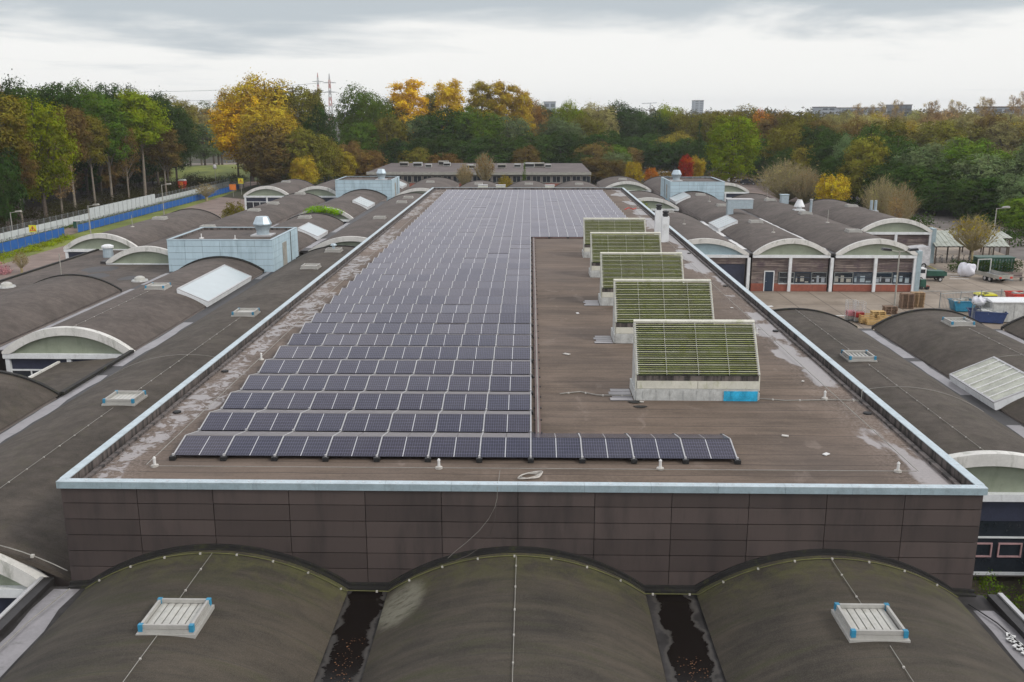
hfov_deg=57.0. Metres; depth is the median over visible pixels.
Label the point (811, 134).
tree
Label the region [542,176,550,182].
window
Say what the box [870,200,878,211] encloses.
twin pipe
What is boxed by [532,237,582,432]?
cable tray
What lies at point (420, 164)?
rooftop unit
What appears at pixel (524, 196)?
solar panel row
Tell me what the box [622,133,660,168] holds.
tree
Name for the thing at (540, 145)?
tree
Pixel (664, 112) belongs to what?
tree
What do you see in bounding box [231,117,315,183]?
tree
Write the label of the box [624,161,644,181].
autumn tree
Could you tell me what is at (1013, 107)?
tree
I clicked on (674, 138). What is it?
tree
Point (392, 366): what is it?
solar panel row
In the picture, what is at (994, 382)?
sloping rooflight
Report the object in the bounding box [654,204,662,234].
roof flue
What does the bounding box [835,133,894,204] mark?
tree
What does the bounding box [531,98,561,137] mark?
tree
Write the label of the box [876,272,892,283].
window
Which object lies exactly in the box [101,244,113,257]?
roof vent
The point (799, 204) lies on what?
cone vent
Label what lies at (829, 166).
tree
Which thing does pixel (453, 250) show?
solar panel row
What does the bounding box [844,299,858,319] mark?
roll cage
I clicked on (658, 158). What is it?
tree
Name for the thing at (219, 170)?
grass bank
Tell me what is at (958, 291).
kerb
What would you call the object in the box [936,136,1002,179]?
tree
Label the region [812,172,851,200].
yellow bush
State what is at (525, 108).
tree
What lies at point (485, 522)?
hanging cable
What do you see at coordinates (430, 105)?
tree
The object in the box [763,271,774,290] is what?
door
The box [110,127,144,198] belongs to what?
tree
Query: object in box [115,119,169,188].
tree
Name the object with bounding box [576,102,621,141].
tree
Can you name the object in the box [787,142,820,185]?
tree
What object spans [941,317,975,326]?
skylight
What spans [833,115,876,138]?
tree
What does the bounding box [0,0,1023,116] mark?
sky
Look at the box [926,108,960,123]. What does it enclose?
tree
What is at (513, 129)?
tree
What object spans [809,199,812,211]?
upright pipe
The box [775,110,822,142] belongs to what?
tree
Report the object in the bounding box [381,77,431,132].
tree
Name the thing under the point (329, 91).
transmission pylon
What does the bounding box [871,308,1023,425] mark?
vaulted hall
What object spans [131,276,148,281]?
dome vent
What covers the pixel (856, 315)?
roll cage
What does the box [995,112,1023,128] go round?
tree
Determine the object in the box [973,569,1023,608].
courtyard shrub
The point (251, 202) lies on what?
window
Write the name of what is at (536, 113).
tree
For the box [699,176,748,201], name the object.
vaulted hall
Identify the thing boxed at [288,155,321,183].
tree
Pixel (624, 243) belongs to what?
louvred rooflight
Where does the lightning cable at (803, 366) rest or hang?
on the hall at (774, 495)
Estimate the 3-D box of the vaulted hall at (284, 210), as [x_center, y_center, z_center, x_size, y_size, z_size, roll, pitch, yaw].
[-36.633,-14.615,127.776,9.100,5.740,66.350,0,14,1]
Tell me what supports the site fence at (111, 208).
on the ground
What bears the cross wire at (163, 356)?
on the vaulted hall at (32, 521)
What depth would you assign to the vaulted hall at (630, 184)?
182.83 m
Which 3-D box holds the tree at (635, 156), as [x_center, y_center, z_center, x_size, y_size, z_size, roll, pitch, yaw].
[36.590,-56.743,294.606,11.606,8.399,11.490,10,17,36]
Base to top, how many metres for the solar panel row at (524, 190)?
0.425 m
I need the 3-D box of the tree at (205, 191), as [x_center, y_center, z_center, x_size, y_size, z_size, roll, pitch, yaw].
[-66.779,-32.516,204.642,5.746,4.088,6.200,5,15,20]
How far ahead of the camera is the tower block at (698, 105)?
1547.62 m
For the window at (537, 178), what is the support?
in the office building
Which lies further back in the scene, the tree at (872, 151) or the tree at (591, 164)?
the tree at (591, 164)
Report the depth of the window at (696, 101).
1546.82 m
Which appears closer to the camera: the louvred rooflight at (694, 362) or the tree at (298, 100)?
the louvred rooflight at (694, 362)
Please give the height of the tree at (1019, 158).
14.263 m
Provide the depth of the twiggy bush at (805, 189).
195.84 m
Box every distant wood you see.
[191,108,1015,155]
[199,105,1019,125]
[297,109,957,123]
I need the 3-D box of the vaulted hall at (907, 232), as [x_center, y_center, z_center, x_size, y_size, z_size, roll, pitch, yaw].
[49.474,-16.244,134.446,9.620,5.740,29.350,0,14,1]
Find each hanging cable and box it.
[448,473,499,557]
[455,503,496,560]
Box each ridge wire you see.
[0,409,110,487]
[123,634,157,681]
[137,318,238,390]
[180,553,211,597]
[512,556,516,681]
[831,559,860,602]
[869,364,982,449]
[890,646,913,681]
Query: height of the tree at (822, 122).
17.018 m
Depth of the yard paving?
100.27 m
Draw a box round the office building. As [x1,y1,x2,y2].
[366,163,590,186]
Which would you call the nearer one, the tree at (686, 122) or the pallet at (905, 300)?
the pallet at (905, 300)
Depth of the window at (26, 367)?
60.28 m
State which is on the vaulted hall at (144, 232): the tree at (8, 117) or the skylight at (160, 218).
the skylight at (160, 218)
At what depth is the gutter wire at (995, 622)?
28.07 m
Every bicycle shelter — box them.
[933,230,1009,263]
[962,231,1011,254]
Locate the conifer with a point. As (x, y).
(524, 176)
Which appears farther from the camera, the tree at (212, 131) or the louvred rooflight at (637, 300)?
the tree at (212, 131)
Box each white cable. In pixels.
[560,391,632,395]
[759,389,862,400]
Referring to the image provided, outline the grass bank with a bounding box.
[147,164,260,181]
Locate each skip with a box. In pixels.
[948,297,974,310]
[966,307,1008,323]
[1004,290,1023,296]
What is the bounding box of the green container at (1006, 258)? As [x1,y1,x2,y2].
[973,255,1015,270]
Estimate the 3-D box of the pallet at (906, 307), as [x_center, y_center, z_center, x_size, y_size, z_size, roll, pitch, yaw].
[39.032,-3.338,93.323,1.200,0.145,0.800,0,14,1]
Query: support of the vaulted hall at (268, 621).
on the ground
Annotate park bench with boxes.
[1004,272,1023,280]
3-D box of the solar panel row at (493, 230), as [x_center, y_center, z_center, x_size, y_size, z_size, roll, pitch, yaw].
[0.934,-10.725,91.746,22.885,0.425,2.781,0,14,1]
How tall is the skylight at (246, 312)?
0.392 m
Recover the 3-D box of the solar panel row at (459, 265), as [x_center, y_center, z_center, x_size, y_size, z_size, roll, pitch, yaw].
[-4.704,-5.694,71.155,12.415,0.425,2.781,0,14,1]
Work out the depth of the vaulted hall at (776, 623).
26.56 m
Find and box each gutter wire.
[0,588,69,648]
[968,604,1023,647]
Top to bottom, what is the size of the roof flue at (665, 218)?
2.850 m
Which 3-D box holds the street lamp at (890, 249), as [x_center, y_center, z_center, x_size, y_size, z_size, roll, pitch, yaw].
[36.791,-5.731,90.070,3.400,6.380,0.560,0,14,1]
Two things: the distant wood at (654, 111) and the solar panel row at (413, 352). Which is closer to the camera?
the solar panel row at (413, 352)
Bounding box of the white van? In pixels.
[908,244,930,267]
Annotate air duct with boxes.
[725,198,753,214]
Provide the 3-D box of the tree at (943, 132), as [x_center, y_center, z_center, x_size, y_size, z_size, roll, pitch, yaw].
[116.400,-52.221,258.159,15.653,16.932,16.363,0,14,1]
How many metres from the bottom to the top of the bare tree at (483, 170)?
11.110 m
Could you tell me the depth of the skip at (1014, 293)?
95.04 m
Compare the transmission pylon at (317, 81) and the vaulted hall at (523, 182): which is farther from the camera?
the transmission pylon at (317, 81)
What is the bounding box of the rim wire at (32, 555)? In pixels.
[0,545,67,570]
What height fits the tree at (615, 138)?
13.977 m
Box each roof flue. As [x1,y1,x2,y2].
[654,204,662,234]
[661,210,669,241]
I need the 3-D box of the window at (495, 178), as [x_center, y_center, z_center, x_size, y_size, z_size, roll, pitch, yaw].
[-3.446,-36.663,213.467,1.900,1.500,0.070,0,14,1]
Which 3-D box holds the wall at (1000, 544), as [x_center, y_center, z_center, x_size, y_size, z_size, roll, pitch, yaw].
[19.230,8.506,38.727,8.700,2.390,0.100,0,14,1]
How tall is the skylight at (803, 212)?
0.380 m
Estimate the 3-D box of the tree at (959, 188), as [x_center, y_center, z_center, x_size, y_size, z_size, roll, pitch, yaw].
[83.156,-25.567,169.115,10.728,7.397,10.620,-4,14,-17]
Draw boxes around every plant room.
[166,227,298,272]
[335,176,399,199]
[660,177,724,201]
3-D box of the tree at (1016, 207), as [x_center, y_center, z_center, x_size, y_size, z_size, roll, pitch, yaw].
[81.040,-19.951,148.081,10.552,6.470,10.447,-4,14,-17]
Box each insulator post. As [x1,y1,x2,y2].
[151,456,158,467]
[435,458,442,469]
[656,459,663,468]
[894,462,901,472]
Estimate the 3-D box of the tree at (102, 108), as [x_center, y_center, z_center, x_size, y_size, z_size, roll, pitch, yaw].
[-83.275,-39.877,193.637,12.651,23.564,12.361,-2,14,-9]
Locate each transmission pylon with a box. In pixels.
[312,73,323,90]
[324,74,334,124]
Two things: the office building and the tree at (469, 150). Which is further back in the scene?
the tree at (469, 150)
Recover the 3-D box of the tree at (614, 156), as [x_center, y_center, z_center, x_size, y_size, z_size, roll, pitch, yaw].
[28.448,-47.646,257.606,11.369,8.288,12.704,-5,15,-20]
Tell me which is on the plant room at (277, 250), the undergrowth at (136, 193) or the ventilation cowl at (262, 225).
the ventilation cowl at (262, 225)
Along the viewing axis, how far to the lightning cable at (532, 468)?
31.12 m
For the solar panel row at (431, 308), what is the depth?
55.40 m
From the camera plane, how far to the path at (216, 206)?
129.09 m
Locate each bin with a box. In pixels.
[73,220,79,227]
[919,279,929,288]
[973,292,983,307]
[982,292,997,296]
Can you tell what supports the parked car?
on the car park
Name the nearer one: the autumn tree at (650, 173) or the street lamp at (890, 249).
the street lamp at (890, 249)
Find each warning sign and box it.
[28,225,36,234]
[229,184,235,196]
[238,178,242,194]
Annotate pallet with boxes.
[870,310,885,312]
[882,305,897,307]
[898,306,913,308]
[899,296,914,298]
[899,299,914,301]
[899,302,913,304]
[900,293,914,295]
[910,291,924,293]
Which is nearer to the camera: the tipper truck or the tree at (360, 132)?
the tipper truck
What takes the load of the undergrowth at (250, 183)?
on the ground
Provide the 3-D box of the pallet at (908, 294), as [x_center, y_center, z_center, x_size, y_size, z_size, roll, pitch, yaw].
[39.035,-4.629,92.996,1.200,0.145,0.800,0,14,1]
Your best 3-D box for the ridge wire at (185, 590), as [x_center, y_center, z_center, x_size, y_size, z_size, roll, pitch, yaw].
[-9.416,7.005,28.048,0.050,0.045,3.000,0,14,1]
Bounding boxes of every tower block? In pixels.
[544,101,555,110]
[692,100,703,113]
[812,107,835,119]
[835,107,887,115]
[886,104,912,115]
[973,106,1023,116]
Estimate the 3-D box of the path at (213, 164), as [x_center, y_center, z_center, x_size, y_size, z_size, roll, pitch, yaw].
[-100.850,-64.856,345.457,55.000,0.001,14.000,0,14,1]
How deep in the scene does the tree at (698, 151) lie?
268.02 m
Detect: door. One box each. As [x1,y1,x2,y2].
[282,241,287,265]
[717,264,744,285]
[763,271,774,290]
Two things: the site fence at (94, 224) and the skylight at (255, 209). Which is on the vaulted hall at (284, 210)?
the skylight at (255, 209)
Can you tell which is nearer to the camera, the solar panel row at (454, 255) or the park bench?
the solar panel row at (454, 255)
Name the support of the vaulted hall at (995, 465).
on the ground
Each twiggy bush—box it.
[742,156,821,199]
[786,163,824,202]
[859,173,904,214]
[880,180,921,218]
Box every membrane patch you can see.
[584,300,599,305]
[593,336,612,342]
[608,389,632,399]
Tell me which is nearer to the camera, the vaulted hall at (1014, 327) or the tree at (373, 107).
the vaulted hall at (1014, 327)
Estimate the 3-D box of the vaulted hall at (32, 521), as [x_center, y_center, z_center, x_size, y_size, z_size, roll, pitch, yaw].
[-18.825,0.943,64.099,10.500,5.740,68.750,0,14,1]
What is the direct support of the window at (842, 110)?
in the tower block at (838, 109)
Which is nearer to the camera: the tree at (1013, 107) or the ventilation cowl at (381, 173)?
the ventilation cowl at (381, 173)
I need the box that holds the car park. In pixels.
[729,182,798,201]
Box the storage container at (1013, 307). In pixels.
[981,297,1023,321]
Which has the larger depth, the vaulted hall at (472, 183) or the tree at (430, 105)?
the tree at (430, 105)
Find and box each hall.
[0,245,355,613]
[0,257,263,376]
[0,274,121,370]
[0,370,59,432]
[0,550,387,681]
[56,187,987,596]
[63,208,220,258]
[100,193,325,264]
[243,179,314,209]
[271,213,343,255]
[289,189,386,223]
[298,178,338,201]
[300,193,423,252]
[361,553,665,681]
[394,177,459,196]
[399,178,409,192]
[460,180,496,186]
[508,180,546,186]
[555,180,598,187]
[596,176,650,191]
[628,190,678,210]
[643,176,668,194]
[646,555,1023,681]
[653,211,752,289]
[670,191,835,291]
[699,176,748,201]
[726,193,922,291]
[773,308,1023,576]
[802,199,936,262]
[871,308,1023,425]
[1001,316,1023,339]
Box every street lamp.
[10,210,21,230]
[87,203,99,233]
[161,183,170,214]
[881,247,918,310]
[990,206,1009,253]
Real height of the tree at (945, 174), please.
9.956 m
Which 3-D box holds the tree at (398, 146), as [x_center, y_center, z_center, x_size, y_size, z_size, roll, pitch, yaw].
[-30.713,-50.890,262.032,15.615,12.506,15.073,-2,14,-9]
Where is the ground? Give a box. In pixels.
[1,117,1023,605]
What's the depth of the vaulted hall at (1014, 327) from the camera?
65.10 m
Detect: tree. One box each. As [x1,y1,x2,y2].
[0,69,40,208]
[0,92,34,229]
[0,95,82,220]
[0,144,28,231]
[2,135,41,227]
[9,250,28,272]
[13,84,51,116]
[26,81,89,200]
[32,176,66,200]
[38,104,94,213]
[45,137,75,218]
[54,78,107,196]
[64,162,90,195]
[72,93,121,193]
[72,114,111,206]
[74,165,104,194]
[80,89,135,202]
[90,82,129,189]
[92,162,120,191]
[105,83,138,188]
[108,165,130,188]
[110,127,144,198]
[112,163,151,186]
[113,88,174,195]
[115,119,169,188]
[134,166,160,186]
[139,171,161,184]
[140,124,186,195]
[146,89,187,186]
[146,167,173,183]
[147,95,184,113]
[158,108,193,182]
[161,104,196,182]
[163,93,199,167]
[176,99,207,165]
[182,112,205,166]
[188,106,211,164]
[190,123,221,165]
[191,182,218,200]
[197,100,217,163]
[200,108,224,164]
[202,92,293,181]
[204,112,228,164]
[210,85,244,175]
[219,67,298,145]
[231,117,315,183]
[232,105,304,177]
[249,148,288,185]
[269,83,330,138]
[277,126,340,185]
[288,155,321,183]
[298,97,339,180]
[307,87,327,124]
[309,141,346,181]
[330,82,394,146]
[332,146,358,177]
[338,121,384,153]
[339,140,365,175]
[353,149,388,175]
[365,113,412,157]
[377,136,419,164]
[380,99,411,156]
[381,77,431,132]
[393,114,438,145]
[393,147,430,162]
[405,106,480,147]
[407,133,464,162]
[422,90,441,135]
[426,152,463,162]
[428,78,469,139]
[445,104,505,144]
[448,135,496,162]
[456,161,474,184]
[464,79,498,131]
[465,152,508,162]
[469,135,523,162]
[471,150,497,179]
[482,114,539,152]
[485,79,524,135]
[503,129,560,162]
[509,143,543,162]
[511,87,537,135]
[517,98,552,139]
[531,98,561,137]
[533,115,588,152]
[541,129,587,162]
[548,96,585,131]
[564,111,607,141]
[564,152,594,171]
[566,139,613,165]
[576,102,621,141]
[581,128,629,152]
[581,156,611,182]
[590,144,634,162]
[599,97,643,144]
[601,151,631,171]
[606,159,628,177]
[617,110,650,145]
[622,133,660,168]
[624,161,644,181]
[626,147,644,169]
[635,110,677,141]
[640,140,681,171]
[643,167,658,180]
[649,130,694,169]
[651,100,683,134]
[663,107,704,139]
[666,137,707,169]
[678,154,695,176]
[685,139,722,171]
[687,109,730,169]
[687,156,706,176]
[692,114,707,175]
[703,114,765,182]
[715,103,776,150]
[740,136,775,178]
[749,106,796,158]
[752,106,772,136]
[758,119,813,162]
[767,147,803,180]
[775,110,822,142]
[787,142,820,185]
[793,124,836,170]
[800,119,840,138]
[804,128,854,179]
[815,154,844,191]
[823,114,845,124]
[826,119,855,137]
[827,109,862,125]
[830,133,853,173]
[830,162,857,200]
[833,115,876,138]
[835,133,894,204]
[844,121,895,200]
[850,101,864,118]
[855,110,885,136]
[858,161,913,201]
[863,106,875,117]
[863,111,890,124]
[866,132,918,175]
[868,115,920,147]
[875,101,889,117]
[883,164,945,210]
[885,144,948,183]
[888,197,904,217]
[890,115,918,127]
[891,99,904,119]
[897,119,918,149]
[904,122,951,150]
[906,106,929,124]
[908,179,959,215]
[911,119,969,154]
[911,135,972,168]
[917,111,944,124]
[917,161,983,212]
[919,101,934,119]
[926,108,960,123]
[928,99,940,118]
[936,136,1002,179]
[937,115,979,144]
[943,179,999,218]
[945,151,1021,214]
[946,213,1006,261]
[947,99,961,115]
[948,110,980,128]
[952,102,966,117]
[953,174,1023,220]
[958,123,997,149]
[963,109,981,122]
[963,110,1013,152]
[974,96,990,117]
[980,119,1023,157]
[981,98,996,116]
[987,171,1023,214]
[988,149,1023,176]
[992,196,1023,229]
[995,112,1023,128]
[999,122,1023,152]
[1004,94,1021,119]
[1005,139,1023,177]
[1014,92,1023,119]
[1016,121,1023,147]
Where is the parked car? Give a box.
[740,179,756,184]
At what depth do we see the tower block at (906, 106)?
1060.40 m
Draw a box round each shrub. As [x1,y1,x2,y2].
[219,201,246,217]
[498,173,511,186]
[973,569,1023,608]
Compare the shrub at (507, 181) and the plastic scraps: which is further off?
the shrub at (507, 181)
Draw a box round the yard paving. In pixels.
[750,219,1023,330]
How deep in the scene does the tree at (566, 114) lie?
310.90 m
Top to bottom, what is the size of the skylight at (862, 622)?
0.392 m
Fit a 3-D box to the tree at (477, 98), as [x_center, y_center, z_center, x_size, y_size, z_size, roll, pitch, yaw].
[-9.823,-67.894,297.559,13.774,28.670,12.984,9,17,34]
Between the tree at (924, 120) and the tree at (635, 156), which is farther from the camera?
the tree at (924, 120)
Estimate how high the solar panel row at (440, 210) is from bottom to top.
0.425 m
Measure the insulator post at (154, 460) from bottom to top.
0.350 m
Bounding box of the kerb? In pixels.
[923,291,1003,291]
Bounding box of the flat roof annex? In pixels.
[0,249,168,294]
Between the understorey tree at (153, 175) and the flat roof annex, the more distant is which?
the understorey tree at (153, 175)
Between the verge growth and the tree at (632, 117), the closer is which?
the verge growth
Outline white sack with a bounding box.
[972,295,986,305]
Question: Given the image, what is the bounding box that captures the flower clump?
[0,259,14,274]
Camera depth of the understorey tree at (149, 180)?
248.86 m
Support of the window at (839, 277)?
in the vaulted hall at (863, 261)
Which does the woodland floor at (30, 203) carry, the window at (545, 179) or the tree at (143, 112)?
the tree at (143, 112)
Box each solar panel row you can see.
[169,431,740,463]
[196,409,532,433]
[219,390,532,414]
[239,373,532,394]
[258,358,532,377]
[273,345,532,362]
[287,333,532,348]
[299,323,532,336]
[309,313,531,325]
[320,304,531,315]
[330,295,531,306]
[339,288,531,298]
[346,281,531,290]
[353,274,531,283]
[360,268,531,277]
[367,263,531,271]
[372,257,531,265]
[377,252,531,260]
[382,248,531,255]
[387,244,531,250]
[392,240,531,246]
[396,236,531,242]
[400,232,582,238]
[404,228,582,231]
[407,225,582,228]
[411,222,582,225]
[414,219,582,222]
[417,217,627,219]
[420,214,625,216]
[422,212,623,214]
[425,209,621,211]
[427,207,619,209]
[430,205,617,207]
[432,203,615,205]
[434,201,613,202]
[436,199,611,201]
[438,197,609,199]
[439,196,608,197]
[441,194,606,195]
[443,192,605,193]
[445,191,603,192]
[446,190,602,190]
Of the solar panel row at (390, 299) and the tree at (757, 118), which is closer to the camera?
the solar panel row at (390, 299)
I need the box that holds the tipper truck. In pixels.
[920,267,946,281]
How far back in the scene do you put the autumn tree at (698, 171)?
232.43 m
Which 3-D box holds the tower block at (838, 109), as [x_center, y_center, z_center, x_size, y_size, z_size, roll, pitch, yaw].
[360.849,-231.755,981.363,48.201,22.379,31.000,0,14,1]
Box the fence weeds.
[0,186,218,242]
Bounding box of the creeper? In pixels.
[303,205,344,215]
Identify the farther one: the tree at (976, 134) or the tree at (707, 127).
the tree at (707, 127)
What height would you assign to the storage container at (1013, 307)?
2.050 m
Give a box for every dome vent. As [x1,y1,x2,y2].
[0,282,15,288]
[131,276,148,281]
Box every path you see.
[0,197,244,279]
[192,163,235,164]
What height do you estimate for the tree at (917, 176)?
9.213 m
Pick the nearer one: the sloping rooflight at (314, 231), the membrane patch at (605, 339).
the membrane patch at (605, 339)
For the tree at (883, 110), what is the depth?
332.36 m
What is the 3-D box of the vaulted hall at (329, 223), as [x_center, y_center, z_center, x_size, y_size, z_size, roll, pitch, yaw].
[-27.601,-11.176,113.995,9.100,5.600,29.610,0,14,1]
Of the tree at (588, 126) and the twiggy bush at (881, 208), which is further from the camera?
the tree at (588, 126)
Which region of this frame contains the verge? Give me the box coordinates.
[0,188,242,264]
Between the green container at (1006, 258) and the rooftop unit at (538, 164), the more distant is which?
the rooftop unit at (538, 164)
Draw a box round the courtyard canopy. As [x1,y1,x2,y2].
[29,358,114,397]
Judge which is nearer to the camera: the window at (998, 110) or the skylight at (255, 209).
the skylight at (255, 209)
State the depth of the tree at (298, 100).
254.97 m
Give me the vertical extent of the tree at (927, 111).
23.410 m
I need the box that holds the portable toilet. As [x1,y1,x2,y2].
[178,179,187,189]
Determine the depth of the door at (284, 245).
93.21 m
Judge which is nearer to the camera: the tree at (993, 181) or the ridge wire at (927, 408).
the ridge wire at (927, 408)
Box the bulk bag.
[957,262,975,276]
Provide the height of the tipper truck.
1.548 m
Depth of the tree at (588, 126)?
289.14 m
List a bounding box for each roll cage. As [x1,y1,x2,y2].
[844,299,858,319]
[852,301,865,321]
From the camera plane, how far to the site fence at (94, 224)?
175.95 m
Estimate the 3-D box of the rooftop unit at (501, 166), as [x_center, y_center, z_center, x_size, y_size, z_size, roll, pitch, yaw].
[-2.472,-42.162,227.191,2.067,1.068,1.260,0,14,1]
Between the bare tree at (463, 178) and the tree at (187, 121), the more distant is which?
the tree at (187, 121)
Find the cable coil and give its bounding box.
[518,471,542,478]
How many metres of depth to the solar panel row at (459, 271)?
68.05 m
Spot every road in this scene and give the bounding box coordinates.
[64,182,256,235]
[682,175,1023,259]
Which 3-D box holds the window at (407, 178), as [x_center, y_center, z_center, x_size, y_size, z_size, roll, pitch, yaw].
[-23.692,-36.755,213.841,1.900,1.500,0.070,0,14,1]
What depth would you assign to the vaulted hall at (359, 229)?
117.57 m
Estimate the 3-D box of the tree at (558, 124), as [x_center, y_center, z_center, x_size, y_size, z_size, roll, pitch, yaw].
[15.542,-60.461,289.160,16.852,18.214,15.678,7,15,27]
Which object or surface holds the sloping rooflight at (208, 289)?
on the vaulted hall at (145, 317)
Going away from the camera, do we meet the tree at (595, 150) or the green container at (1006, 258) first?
the green container at (1006, 258)
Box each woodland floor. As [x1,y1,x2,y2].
[0,181,237,232]
[991,215,1023,233]
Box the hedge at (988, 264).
[944,258,1022,271]
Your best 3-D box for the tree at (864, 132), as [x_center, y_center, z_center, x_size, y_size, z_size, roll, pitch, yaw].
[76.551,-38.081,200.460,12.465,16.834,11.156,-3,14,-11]
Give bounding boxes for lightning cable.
[85,552,957,597]
[146,190,442,464]
[150,465,916,471]
[623,198,917,470]
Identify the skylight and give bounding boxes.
[101,390,147,405]
[136,597,214,638]
[144,282,171,289]
[151,216,167,219]
[199,224,215,227]
[231,308,260,316]
[247,208,260,211]
[297,215,311,218]
[300,263,321,269]
[324,247,342,252]
[373,216,386,218]
[695,193,705,195]
[748,220,762,222]
[764,198,775,200]
[798,211,812,214]
[831,602,910,642]
[840,350,877,361]
[844,229,862,232]
[845,204,857,206]
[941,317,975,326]
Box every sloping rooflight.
[177,264,251,306]
[298,222,327,239]
[352,196,374,209]
[400,181,406,188]
[669,192,689,203]
[708,215,737,231]
[949,356,1023,409]
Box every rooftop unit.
[399,162,408,165]
[413,162,422,166]
[443,162,450,166]
[497,164,505,168]
[525,163,533,167]
[534,162,543,166]
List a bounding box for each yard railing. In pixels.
[939,289,1002,310]
[971,302,989,317]
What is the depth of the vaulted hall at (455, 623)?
26.09 m
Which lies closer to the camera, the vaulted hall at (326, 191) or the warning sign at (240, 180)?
the vaulted hall at (326, 191)
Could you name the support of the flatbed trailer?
on the yard paving
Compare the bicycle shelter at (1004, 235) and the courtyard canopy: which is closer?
the courtyard canopy
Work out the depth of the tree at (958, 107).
331.91 m
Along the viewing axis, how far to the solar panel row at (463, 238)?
85.81 m
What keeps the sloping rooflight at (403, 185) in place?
on the vaulted hall at (406, 182)
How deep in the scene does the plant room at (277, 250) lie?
89.33 m
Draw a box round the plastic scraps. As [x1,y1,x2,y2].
[1005,632,1023,654]
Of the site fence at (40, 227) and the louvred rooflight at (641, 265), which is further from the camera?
the site fence at (40, 227)
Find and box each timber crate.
[858,313,874,323]
[865,318,880,324]
[877,315,890,319]
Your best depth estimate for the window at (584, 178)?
213.00 m
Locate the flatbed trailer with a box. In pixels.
[975,258,1013,281]
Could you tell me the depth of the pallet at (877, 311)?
87.61 m
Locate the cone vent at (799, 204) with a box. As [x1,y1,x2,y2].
[793,200,804,210]
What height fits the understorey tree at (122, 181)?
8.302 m
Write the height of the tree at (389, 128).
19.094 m
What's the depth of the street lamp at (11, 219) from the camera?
141.73 m
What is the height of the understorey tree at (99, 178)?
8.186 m
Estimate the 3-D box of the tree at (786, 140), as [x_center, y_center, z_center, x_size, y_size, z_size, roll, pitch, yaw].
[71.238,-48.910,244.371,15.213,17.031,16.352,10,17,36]
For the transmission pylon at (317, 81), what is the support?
on the ground
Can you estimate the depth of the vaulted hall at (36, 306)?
71.32 m
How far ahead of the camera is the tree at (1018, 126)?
260.26 m
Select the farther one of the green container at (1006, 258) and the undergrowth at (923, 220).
the undergrowth at (923, 220)
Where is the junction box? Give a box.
[478,184,487,186]
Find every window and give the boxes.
[11,359,66,376]
[69,252,85,257]
[72,359,97,361]
[246,198,265,208]
[403,176,411,181]
[413,176,421,181]
[493,176,500,182]
[512,176,520,182]
[532,176,540,181]
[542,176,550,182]
[552,176,560,182]
[562,176,570,182]
[572,176,580,179]
[582,176,590,181]
[695,101,702,112]
[726,194,739,199]
[778,272,794,283]
[794,272,810,283]
[811,272,826,283]
[833,272,853,283]
[842,110,885,112]
[853,272,872,283]
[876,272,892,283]
[892,272,911,283]
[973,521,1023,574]
[994,109,1021,112]
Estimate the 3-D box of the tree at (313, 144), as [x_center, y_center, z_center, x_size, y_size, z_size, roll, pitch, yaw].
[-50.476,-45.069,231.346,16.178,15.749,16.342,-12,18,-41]
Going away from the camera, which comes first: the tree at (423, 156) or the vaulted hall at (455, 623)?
the vaulted hall at (455, 623)
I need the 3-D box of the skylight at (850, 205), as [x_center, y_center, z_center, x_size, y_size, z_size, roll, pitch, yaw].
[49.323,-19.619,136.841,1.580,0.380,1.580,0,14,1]
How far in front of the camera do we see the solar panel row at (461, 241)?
83.25 m
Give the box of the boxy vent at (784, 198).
[779,194,788,203]
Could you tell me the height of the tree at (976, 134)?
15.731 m
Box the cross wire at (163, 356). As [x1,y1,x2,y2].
[110,354,212,375]
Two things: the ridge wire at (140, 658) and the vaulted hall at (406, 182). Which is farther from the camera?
the vaulted hall at (406, 182)
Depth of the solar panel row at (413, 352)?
45.28 m
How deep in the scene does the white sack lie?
87.50 m
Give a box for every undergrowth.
[0,171,248,232]
[221,176,342,187]
[286,168,775,184]
[800,187,1023,247]
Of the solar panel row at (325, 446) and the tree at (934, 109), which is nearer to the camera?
the solar panel row at (325, 446)
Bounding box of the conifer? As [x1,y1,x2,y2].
[521,162,526,180]
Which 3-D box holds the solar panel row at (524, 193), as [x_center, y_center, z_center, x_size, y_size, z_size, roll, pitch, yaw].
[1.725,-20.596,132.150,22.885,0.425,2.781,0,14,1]
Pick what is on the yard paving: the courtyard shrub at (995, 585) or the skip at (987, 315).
the skip at (987, 315)
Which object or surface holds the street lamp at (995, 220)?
on the yard paving
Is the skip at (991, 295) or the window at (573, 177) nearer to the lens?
the skip at (991, 295)
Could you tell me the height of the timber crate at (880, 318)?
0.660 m
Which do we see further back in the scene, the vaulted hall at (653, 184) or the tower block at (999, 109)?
the tower block at (999, 109)
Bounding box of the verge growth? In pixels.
[0,233,78,260]
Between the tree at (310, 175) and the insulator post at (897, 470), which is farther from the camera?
the tree at (310, 175)
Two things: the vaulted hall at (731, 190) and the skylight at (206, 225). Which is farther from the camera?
the vaulted hall at (731, 190)
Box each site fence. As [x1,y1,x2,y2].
[0,209,89,240]
[0,225,64,252]
[76,183,238,231]
[89,194,154,219]
[155,179,228,204]
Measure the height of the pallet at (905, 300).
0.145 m
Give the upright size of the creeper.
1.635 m
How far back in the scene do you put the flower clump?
112.79 m
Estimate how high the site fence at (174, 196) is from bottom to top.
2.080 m
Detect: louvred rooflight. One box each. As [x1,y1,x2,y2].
[582,218,645,257]
[589,232,661,277]
[598,252,683,305]
[611,279,714,342]
[630,319,759,400]
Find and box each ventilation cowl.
[250,216,275,236]
[375,169,386,179]
[670,170,682,180]
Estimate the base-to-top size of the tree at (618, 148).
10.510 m
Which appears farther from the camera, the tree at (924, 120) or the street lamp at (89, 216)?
the tree at (924, 120)

